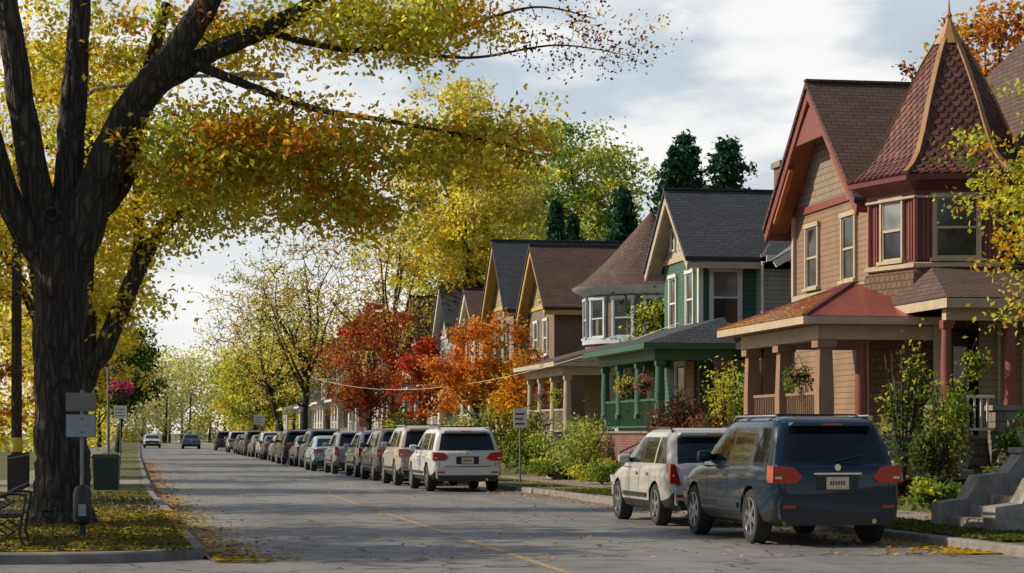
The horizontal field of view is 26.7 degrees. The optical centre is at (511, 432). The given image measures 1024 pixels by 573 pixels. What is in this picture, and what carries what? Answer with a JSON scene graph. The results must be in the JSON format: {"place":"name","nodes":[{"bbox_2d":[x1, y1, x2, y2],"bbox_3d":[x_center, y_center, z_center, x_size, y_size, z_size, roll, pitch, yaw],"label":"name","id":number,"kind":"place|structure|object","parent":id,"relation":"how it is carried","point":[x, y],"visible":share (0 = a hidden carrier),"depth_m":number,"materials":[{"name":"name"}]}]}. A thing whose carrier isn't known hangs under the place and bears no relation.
{"place":"outdoors","nodes":[
{"label":"outdoors","id":0,"kind":"place"},
{"bbox_2d":[0,442,122,534],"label":"sidewalk","id":1,"kind":"structure","parent":0,"point":[102,449],"depth_m":79.16,"materials":[{"name":"concrete"}]},
{"bbox_2d":[7,452,29,492],"bbox_3d":[-11.987,0.960,52.472,0.030,0.920,9.510,0,0,-10],"label":"iron fence","id":2,"kind":"object","parent":1,"relation":"on","point":[18,471],"visible":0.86,"depth_m":52.05,"materials":[{"name":"black metal"}]},
{"bbox_2d":[0,440,189,546],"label":"lawn","id":3,"kind":"structure","parent":0,"point":[130,468],"depth_m":91.50,"materials":[{"name":"green plant"}]},
{"bbox_2d":[0,489,32,546],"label":"park bench","id":4,"kind":"object","parent":3,"relation":"on","point":[12,513],"visible":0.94,"depth_m":26.75,"materials":[{"name":"black metal"}]},
{"bbox_2d":[0,193,34,449],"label":"maple tree","id":5,"kind":"object","parent":3,"relation":"on","point":[8,298],"visible":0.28,"depth_m":58.27,"materials":[{"name":"yellow plant"}]},
{"bbox_2d":[5,138,54,454],"bbox_3d":[-13.002,-3.200,56.592,2.000,9.500,0.356,0,0,-10],"label":"utility pole","id":6,"kind":"object","parent":3,"relation":"on","point":[16,442],"visible":0.46,"depth_m":56.50,"materials":[{"name":"brown wood"}]},
{"bbox_2d":[1,363,129,452],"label":"distant trees","id":7,"kind":"object","parent":3,"relation":"on","point":[103,426],"visible":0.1,"depth_m":184.24,"materials":[{"name":"yellow plant"}]},
{"bbox_2d":[66,390,95,484],"bbox_3d":[-5.999,0.425,30.004,0.410,2.050,0.078,0,0,-10],"label":"parking sign","id":8,"kind":"object","parent":3,"relation":"on","point":[81,425],"visible":0.92,"depth_m":29.98,"materials":[{"name":"metal"}]},
{"bbox_2d":[73,485,91,536],"bbox_3d":[-5.863,1.080,29.423,0.250,0.740,0.262,0,0,-10],"label":"parking meter","id":9,"kind":"object","parent":3,"relation":"on","point":[82,505],"visible":0.96,"depth_m":29.34,"materials":[{"name":"black metal"}]},
{"bbox_2d":[0,276,167,409],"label":"maple tree","id":10,"kind":"object","parent":3,"relation":"on","point":[101,381],"visible":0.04,"depth_m":124.99,"materials":[{"name":"yellow plant"}]},
{"bbox_2d":[0,216,181,411],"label":"maple tree","id":11,"kind":"object","parent":3,"relation":"on","point":[26,336],"visible":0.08,"depth_m":101.21,"materials":[{"name":"yellow plant"}]},
{"bbox_2d":[0,509,190,550],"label":"fallen leaves","id":12,"kind":"object","parent":3,"relation":"on","point":[177,522],"visible":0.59,"depth_m":31.54,"materials":[{"name":"yellow plant"}]},
{"bbox_2d":[0,490,194,551],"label":"grass","id":13,"kind":"structure","parent":3,"relation":"on","point":[166,542],"depth_m":30.63,"materials":[{"name":"green plant"}]},
{"bbox_2d":[0,42,198,367],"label":"maple tree","id":14,"kind":"object","parent":3,"relation":"on","point":[30,308],"visible":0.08,"depth_m":75.85,"materials":[{"name":"yellow plant"}]},
{"bbox_2d":[91,454,120,489],"bbox_3d":[-10.180,0.975,54.056,0.760,0.890,0.720,0,0,-10],"label":"litter bin","id":15,"kind":"object","parent":3,"relation":"on","point":[105,471],"visible":0.99,"depth_m":53.76,"materials":[{"name":"green metal"}]},
{"bbox_2d":[106,368,135,453],"bbox_3d":[-11.784,-0.260,64.958,0.876,3.419,0.897,0,0,-10],"label":"flower basket post","id":16,"kind":"object","parent":3,"relation":"on","point":[118,391],"visible":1,"depth_m":64.83,"materials":[{"name":"metal"}]},
{"bbox_2d":[92,312,176,452],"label":"oak tree","id":17,"kind":"object","parent":3,"relation":"on","point":[147,364],"visible":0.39,"depth_m":154.91,"materials":[{"name":"green plant"}]},
{"bbox_2d":[0,21,329,442],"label":"maple tree","id":18,"kind":"object","parent":3,"relation":"on","point":[99,352],"visible":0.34,"depth_m":44.42,"materials":[{"name":"yellow plant"}]},
{"bbox_2d":[0,0,692,524],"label":"maple tree","id":19,"kind":"object","parent":3,"relation":"on","point":[58,228],"visible":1,"depth_m":33.56,"materials":[{"name":"yellow plant"}]},
{"bbox_2d":[5,434,595,559],"bbox_3d":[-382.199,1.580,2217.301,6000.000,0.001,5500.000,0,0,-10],"label":"ground","id":20,"kind":"structure","parent":0,"point":[178,439],"depth_m":611.88,"materials":[{"name":"green plant"}]},
{"bbox_2d":[0,440,204,564],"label":"kerb","id":21,"kind":"structure","parent":20,"relation":"on","point":[97,557],"depth_m":25.67,"materials":[{"name":"concrete"}]},
{"bbox_2d":[87,334,334,442],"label":"distant trees","id":22,"kind":"object","parent":20,"relation":"on","point":[162,419],"visible":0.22,"depth_m":332.03,"materials":[{"name":"green plant"}]},
{"bbox_2d":[200,223,385,428],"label":"tree","id":23,"kind":"object","parent":20,"relation":"on","point":[302,360],"visible":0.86,"depth_m":147.09,"materials":[{"name":"yellow plant"}]},
{"bbox_2d":[201,442,1023,556],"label":"kerb","id":24,"kind":"structure","parent":20,"relation":"on","point":[1011,549],"depth_m":30.57,"materials":[{"name":"concrete"}]},
{"bbox_2d":[0,441,1023,572],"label":"road","id":25,"kind":"structure","parent":0,"point":[270,496],"depth_m":32.27,"materials":[{"name":"asphalt"}]},
{"bbox_2d":[275,429,313,463],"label":"parked suv","id":26,"kind":"object","parent":25,"relation":"on","point":[284,447],"visible":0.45,"depth_m":105.75,"materials":[{"name":"black"}]},
{"bbox_2d":[303,436,353,470],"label":"parked sedan","id":27,"kind":"object","parent":25,"relation":"on","point":[315,453],"visible":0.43,"depth_m":87.81,"materials":[{"name":"silver"}]},
{"bbox_2d":[323,430,372,473],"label":"parked crossover","id":28,"kind":"object","parent":25,"relation":"on","point":[334,455],"visible":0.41,"depth_m":81.25,"materials":[{"name":"silver"}]},
{"bbox_2d":[344,430,403,476],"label":"parked crossover","id":29,"kind":"object","parent":25,"relation":"on","point":[353,455],"visible":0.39,"depth_m":75.89,"materials":[{"name":"beige"}]},
{"bbox_2d":[360,427,397,480],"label":"parked suv","id":30,"kind":"object","parent":25,"relation":"on","point":[371,456],"visible":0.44,"depth_m":69.75,"materials":[{"name":"silver"}]},
{"bbox_2d":[381,424,457,484],"bbox_3d":[-2.796,0.649,65.213,2.170,1.802,4.844,0,0,-10],"label":"parked suv","id":31,"kind":"object","parent":25,"relation":"on","point":[397,454],"visible":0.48,"depth_m":63.39,"materials":[{"name":"beige"}]},
{"bbox_2d":[329,495,572,572],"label":"road centre line","id":32,"kind":"object","parent":25,"relation":"on","point":[504,551],"visible":1,"depth_m":30.70,"materials":[{"name":"yellow paint"}]},
{"bbox_2d":[409,426,501,490],"bbox_3d":[-1.621,0.684,58.920,2.170,1.732,4.844,0,0,-11],"label":"parked suv","id":33,"kind":"object","parent":25,"relation":"on","point":[471,456],"visible":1,"depth_m":56.78,"materials":[{"name":"white"}]},
{"bbox_2d":[143,462,1001,561],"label":"fallen leaves","id":34,"kind":"object","parent":25,"relation":"on","point":[954,550],"visible":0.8,"depth_m":31.25,"materials":[{"name":"orange plant"}]},
{"bbox_2d":[610,427,728,524],"bbox_3d":[3.045,0.722,37.603,2.120,1.657,4.644,0,0,-11],"label":"parked crossover","id":35,"kind":"object","parent":25,"relation":"on","point":[659,462],"visible":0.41,"depth_m":36.14,"materials":[{"name":"white"}]},
{"bbox_2d":[683,414,901,543],"bbox_3d":[3.976,0.640,31.675,2.170,1.819,4.844,0,0,-11],"label":"parked suv","id":36,"kind":"object","parent":25,"relation":"on","point":[758,476],"visible":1,"depth_m":29.59,"materials":[{"name":"blue"}]},
{"bbox_2d":[0,0,1023,433],"label":"sky","id":37,"kind":"structure","parent":0,"point":[745,67],"materials":[{"name":"white"}]},
{"bbox_2d":[201,440,930,520],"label":"sidewalk","id":38,"kind":"structure","parent":0,"point":[902,513],"depth_m":59.87,"materials":[{"name":"concrete"}]},
{"bbox_2d":[569,454,629,482],"bbox_3d":[2.646,0.941,55.706,2.394,0.805,2.151,0,0,-10],"label":"garden shrub","id":39,"kind":"object","parent":38,"relation":"on","point":[606,469],"visible":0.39,"depth_m":55.34,"materials":[{"name":"green plant"}]},
{"bbox_2d":[905,473,964,507],"bbox_3d":[7.014,0.972,35.488,1.108,0.630,1.209,0,0,-10],"label":"garden shrub","id":40,"kind":"object","parent":38,"relation":"on","point":[929,490],"visible":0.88,"depth_m":35.34,"materials":[{"name":"green plant"}]},
{"bbox_2d":[900,408,971,481],"bbox_3d":[7.273,0.229,36.953,1.231,1.302,1.017,0,0,28],"label":"garden shrub","id":41,"kind":"object","parent":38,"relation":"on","point":[928,464],"visible":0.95,"depth_m":36.83,"materials":[{"name":"green plant"}]},
{"bbox_2d":[207,439,930,512],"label":"lawn","id":42,"kind":"structure","parent":0,"point":[904,507],"depth_m":60.15,"materials":[{"name":"green plant"}]},
{"bbox_2d":[202,352,302,430],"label":"green tree","id":43,"kind":"object","parent":42,"relation":"on","point":[226,402],"visible":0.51,"depth_m":225.77,"materials":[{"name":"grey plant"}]},
{"bbox_2d":[309,294,418,429],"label":"red maple tree","id":44,"kind":"object","parent":42,"relation":"on","point":[365,397],"visible":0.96,"depth_m":117.73,"materials":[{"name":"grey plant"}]},
{"bbox_2d":[375,333,455,425],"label":"red maple tree","id":45,"kind":"object","parent":42,"relation":"on","point":[427,348],"visible":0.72,"depth_m":99.57,"materials":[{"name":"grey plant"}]},
{"bbox_2d":[465,399,548,466],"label":"garden shrub","id":46,"kind":"object","parent":42,"relation":"on","point":[498,421],"visible":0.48,"depth_m":76.88,"materials":[{"name":"green plant"}]},
{"bbox_2d":[493,404,561,470],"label":"garden shrub","id":47,"kind":"object","parent":42,"relation":"on","point":[531,427],"visible":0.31,"depth_m":73.00,"materials":[{"name":"green plant"}]},
{"bbox_2d":[502,425,562,473],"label":"garden shrub","id":48,"kind":"object","parent":42,"relation":"on","point":[532,450],"visible":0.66,"depth_m":69.92,"materials":[{"name":"green plant"}]},
{"bbox_2d":[516,456,571,476],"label":"garden shrub","id":49,"kind":"object","parent":42,"relation":"on","point":[546,468],"visible":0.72,"depth_m":64.70,"materials":[{"name":"green plant"}]},
{"bbox_2d":[529,400,611,474],"bbox_3d":[2.018,0.161,62.738,2.656,2.249,2.214,0,0,-29],"label":"garden shrub","id":50,"kind":"object","parent":42,"relation":"on","point":[595,450],"visible":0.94,"depth_m":62.55,"materials":[{"name":"green plant"}]},
{"bbox_2d":[627,377,713,433],"bbox_3d":[4.234,-0.268,53.960,2.181,2.297,2.218,0,0,44],"label":"garden shrub","id":51,"kind":"object","parent":42,"relation":"on","point":[683,407],"visible":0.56,"depth_m":53.64,"materials":[{"name":"red plant"}]},
{"bbox_2d":[871,318,939,480],"bbox_3d":[7.090,-0.603,39.072,1.188,2.955,1.069,0,0,-10],"label":"garden shrub","id":52,"kind":"object","parent":42,"relation":"on","point":[912,402],"visible":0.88,"depth_m":38.90,"materials":[{"name":"green plant"}]},
{"bbox_2d":[931,447,1023,530],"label":"stone steps","id":53,"kind":"structure","parent":42,"relation":"on","point":[992,501],"depth_m":32.52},
{"bbox_2d":[989,422,1022,467],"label":"garden shrub","id":54,"kind":"object","parent":42,"relation":"on","point":[1014,440],"visible":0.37,"depth_m":34.12,"materials":[{"name":"green plant"}]},
{"bbox_2d":[211,437,995,490],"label":"lawn","id":55,"kind":"structure","parent":0,"point":[975,470],"depth_m":40.22,"materials":[{"name":"green plant"}]},
{"bbox_2d":[184,265,343,431],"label":"tree","id":56,"kind":"object","parent":55,"relation":"on","point":[269,388],"visible":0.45,"depth_m":188.65,"materials":[{"name":"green plant"}]},
{"bbox_2d":[285,186,464,425],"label":"bare tree","id":57,"kind":"object","parent":55,"relation":"on","point":[397,294],"visible":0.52,"depth_m":124.50,"materials":[{"name":"yellow plant"}]},
{"bbox_2d":[410,307,544,425],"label":"orange maple tree","id":58,"kind":"object","parent":55,"relation":"on","point":[455,373],"visible":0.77,"depth_m":84.29,"materials":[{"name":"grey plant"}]},
{"bbox_2d":[473,342,563,448],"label":"maple tree","id":59,"kind":"object","parent":55,"relation":"on","point":[511,393],"visible":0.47,"depth_m":80.95,"materials":[{"name":"orange plant"}]},
{"bbox_2d":[700,355,744,426],"bbox_3d":[5.294,-0.571,52.973,1.446,2.697,1.652,0,0,-10],"label":"garden shrub","id":60,"kind":"object","parent":55,"relation":"on","point":[726,394],"visible":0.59,"depth_m":52.73,"materials":[{"name":"green plant"}]},
{"bbox_2d":[915,359,977,475],"bbox_3d":[7.803,-0.246,38.462,1.107,2.145,1.160,0,0,-10],"label":"garden shrub","id":61,"kind":"object","parent":55,"relation":"on","point":[954,410],"visible":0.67,"depth_m":38.37,"materials":[{"name":"green plant"}]},
{"bbox_2d":[200,441,1023,544],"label":"lawn","id":62,"kind":"structure","parent":0,"point":[535,484],"depth_m":58.35,"materials":[{"name":"green plant"}]},
{"bbox_2d":[556,464,1023,542],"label":"grass","id":63,"kind":"structure","parent":62,"relation":"on","point":[928,527],"depth_m":31.38,"materials":[{"name":"green plant"}]},
{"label":"lawn","id":64,"kind":"structure","parent":0,"visible":0},
{"bbox_2d":[209,301,402,431],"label":"distant trees","id":65,"kind":"object","parent":64,"relation":"on","point":[293,424],"visible":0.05,"depth_m":267.09,"materials":[{"name":"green plant"}]},
{"bbox_2d":[411,335,439,421],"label":"walls","id":66,"kind":"structure","parent":64,"relation":"on","point":[437,351],"depth_m":124.57,"materials":[{"name":"wood"}]},
{"bbox_2d":[402,295,435,349],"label":"roof","id":67,"kind":"structure","parent":66,"relation":"on","point":[419,333],"depth_m":125.54,"materials":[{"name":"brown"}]},
{"bbox_2d":[440,318,464,423],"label":"walls","id":68,"kind":"structure","parent":64,"relation":"on","point":[444,343],"depth_m":118.28,"materials":[{"name":"blue"}]},
{"bbox_2d":[431,281,483,340],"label":"roof","id":69,"kind":"structure","parent":68,"relation":"on","point":[450,302],"depth_m":116.49,"materials":[{"name":"stone"}]},
{"bbox_2d":[343,72,574,297],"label":"golden maple tree","id":70,"kind":"object","parent":64,"relation":"on","point":[473,241],"visible":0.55,"depth_m":115.35,"materials":[{"name":"yellow plant"}]},
{"bbox_2d":[356,147,592,301],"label":"golden maple tree","id":71,"kind":"object","parent":64,"relation":"on","point":[424,271],"visible":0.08,"depth_m":150.35,"materials":[{"name":"yellow plant"}]},
{"bbox_2d":[465,318,492,424],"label":"walls","id":72,"kind":"structure","parent":64,"relation":"on","point":[473,362],"depth_m":107.82,"materials":[{"name":"beige"}]},
{"bbox_2d":[454,288,489,341],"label":"roof","id":73,"kind":"structure","parent":72,"relation":"on","point":[473,297],"depth_m":107.50,"materials":[{"name":"brown"}]},
{"bbox_2d":[493,280,584,433],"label":"walls","id":74,"kind":"structure","parent":64,"relation":"on","point":[565,334],"depth_m":87.95,"materials":[{"name":"beige wood"}]},
{"bbox_2d":[481,247,582,323],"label":"trim","id":75,"kind":"structure","parent":74,"relation":"attached to","point":[524,310],"depth_m":93.30,"materials":[{"name":"yellow paint"}]},
{"bbox_2d":[480,239,623,318],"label":"roof","id":76,"kind":"structure","parent":74,"relation":"on","point":[562,269],"depth_m":90.39,"materials":[{"name":"brown"}]},
{"bbox_2d":[542,198,569,239],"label":"arborvitae","id":77,"kind":"object","parent":64,"relation":"on","point":[555,225],"visible":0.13,"depth_m":109.77,"materials":[{"name":"green plant"}]},
{"bbox_2d":[513,361,631,458],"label":"porch","id":78,"kind":"object","parent":64,"relation":"on","point":[567,372],"visible":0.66,"depth_m":74.25,"materials":[{"name":"wood"}]},
{"bbox_2d":[492,112,659,240],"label":"ash tree","id":79,"kind":"object","parent":64,"relation":"on","point":[586,193],"visible":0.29,"depth_m":131.82,"materials":[{"name":"green plant"}]},
{"bbox_2d":[602,184,639,240],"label":"spruce tree","id":80,"kind":"object","parent":64,"relation":"on","point":[621,216],"visible":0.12,"depth_m":102.10,"materials":[{"name":"green plant"}]},
{"bbox_2d":[585,293,663,430],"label":"walls","id":81,"kind":"structure","parent":64,"relation":"on","point":[593,383],"depth_m":78.16,"materials":[{"name":"beige wood"}]},
{"bbox_2d":[572,284,663,346],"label":"trim","id":82,"kind":"structure","parent":81,"relation":"attached to","point":[586,291],"depth_m":77.46,"materials":[{"name":"white paint"}]},
{"bbox_2d":[575,211,663,287],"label":"roof","id":83,"kind":"structure","parent":81,"relation":"on","point":[624,263],"depth_m":78.32,"materials":[{"name":"brown"}]},
{"bbox_2d":[581,295,663,421],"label":"window frames","id":84,"kind":"structure","parent":81,"relation":"attached to","point":[613,299],"depth_m":77.64,"materials":[{"name":"blue paint"}]},
{"bbox_2d":[584,299,663,398],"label":"windows","id":85,"kind":"structure","parent":81,"relation":"attached to","point":[596,309],"depth_m":77.57,"materials":[{"name":"white glass"}]},
{"bbox_2d":[611,286,663,391],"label":"green tree","id":86,"kind":"object","parent":64,"relation":"on","point":[653,309],"visible":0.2,"depth_m":72.95,"materials":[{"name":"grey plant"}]},
{"bbox_2d":[583,343,741,461],"bbox_3d":[5.216,-0.570,61.368,4.870,3.640,7.920,0,0,-10],"label":"porch","id":87,"kind":"object","parent":64,"relation":"on","point":[658,357],"visible":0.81,"depth_m":59.95,"materials":[{"name":"wood"}]},
{"bbox_2d":[586,317,740,352],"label":"porch roof","id":88,"kind":"structure","parent":87,"relation":"on","point":[703,332],"depth_m":57.89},
{"bbox_2d":[647,142,701,215],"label":"spruce tree","id":89,"kind":"object","parent":64,"relation":"on","point":[676,173],"visible":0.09,"depth_m":98.42,"materials":[{"name":"green plant"}]},
{"bbox_2d":[648,129,709,202],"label":"spruce tree","id":90,"kind":"object","parent":64,"relation":"on","point":[693,152],"visible":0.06,"depth_m":101.62,"materials":[{"name":"green plant"}]},
{"bbox_2d":[700,134,757,188],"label":"spruce tree","id":91,"kind":"object","parent":64,"relation":"on","point":[727,165],"visible":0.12,"depth_m":99.79,"materials":[{"name":"green plant"}]},
{"bbox_2d":[664,239,794,420],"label":"walls","id":92,"kind":"structure","parent":64,"relation":"on","point":[777,286],"depth_m":61.35,"materials":[{"name":"green"}]},
{"bbox_2d":[667,227,744,415],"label":"window frames","id":93,"kind":"structure","parent":92,"relation":"attached to","point":[716,363],"depth_m":61.74,"materials":[{"name":"white paint"}]},
{"bbox_2d":[671,233,742,411],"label":"windows","id":94,"kind":"structure","parent":92,"relation":"attached to","point":[725,284],"depth_m":61.34,"materials":[{"name":"clear glass"}]},
{"bbox_2d":[643,188,790,274],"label":"roof","id":95,"kind":"structure","parent":92,"relation":"on","point":[722,225],"depth_m":62.12,"materials":[{"name":"stone"}]},
{"bbox_2d":[644,198,790,322],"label":"trim","id":96,"kind":"structure","parent":92,"relation":"attached to","point":[656,263],"depth_m":61.48,"materials":[{"name":"beige paint"}]},
{"bbox_2d":[717,298,1023,487],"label":"porch","id":97,"kind":"object","parent":64,"relation":"on","point":[763,345],"visible":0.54,"depth_m":42.74,"materials":[{"name":"wood"}]},
{"bbox_2d":[781,354,814,397],"bbox_3d":[5.876,-1.165,44.238,0.683,0.914,0.697,0,0,-10],"label":"hanging basket","id":98,"kind":"object","parent":97,"relation":"hanging from","point":[797,378],"visible":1,"depth_m":44.14,"materials":[{"name":"green plant"}]},
{"bbox_2d":[719,284,941,330],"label":"porch roof","id":99,"kind":"structure","parent":97,"relation":"on","point":[857,300],"depth_m":43.67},
{"bbox_2d":[960,338,992,389],"bbox_3d":[8.874,-1.321,41.210,0.679,1.002,0.710,0,0,-10],"label":"hanging basket","id":100,"kind":"object","parent":97,"relation":"hanging from","point":[976,363],"visible":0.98,"depth_m":41.15,"materials":[{"name":"green plant"}]},
{"bbox_2d":[795,137,1023,434],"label":"walls","id":101,"kind":"structure","parent":64,"relation":"on","point":[822,183],"depth_m":50.04,"materials":[{"name":"beige"}]},
{"bbox_2d":[716,0,1023,419],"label":"trim","id":102,"kind":"structure","parent":101,"relation":"attached to","point":[807,134],"depth_m":46.77,"materials":[{"name":"paint"}]},
{"bbox_2d":[718,40,1023,329],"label":"roof","id":103,"kind":"structure","parent":101,"relation":"on","point":[856,118],"depth_m":48.30,"materials":[{"name":"tile"}]},
{"bbox_2d":[802,192,1023,404],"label":"window frames","id":104,"kind":"structure","parent":101,"relation":"attached to","point":[843,216],"depth_m":44.70,"materials":[{"name":"beige paint"}]},
{"bbox_2d":[808,198,1018,286],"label":"windows","id":105,"kind":"structure","parent":101,"relation":"attached to","point":[956,241],"depth_m":44.37,"materials":[{"name":"clear glass"}]},
{"bbox_2d":[848,172,1023,434],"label":"turret","id":106,"kind":"object","parent":101,"relation":"attached to","point":[893,280],"visible":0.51,"depth_m":44.09,"materials":[{"name":"brown"}]},
{"bbox_2d":[850,43,1021,181],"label":"turret scales","id":107,"kind":"object","parent":106,"relation":"on","point":[949,107],"visible":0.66,"depth_m":44.52,"materials":[{"name":"tile"}]},
{"bbox_2d":[933,323,1000,434],"bbox_3d":[9.058,-1.100,43.410,1.400,2.300,0.620,0,0,-10],"label":"door","id":108,"kind":"structure","parent":101,"relation":"attached to","point":[959,343],"depth_m":43.60,"materials":[{"name":"wood"}]},
{"bbox_2d":[891,0,1023,81],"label":"tree","id":109,"kind":"object","parent":64,"relation":"on","point":[996,35],"visible":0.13,"depth_m":77.10,"materials":[{"name":"orange plant"}]},
{"bbox_2d":[915,78,1023,352],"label":"linden tree","id":110,"kind":"object","parent":64,"relation":"on","point":[1005,190],"visible":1,"depth_m":37.90,"materials":[{"name":"yellow plant"}]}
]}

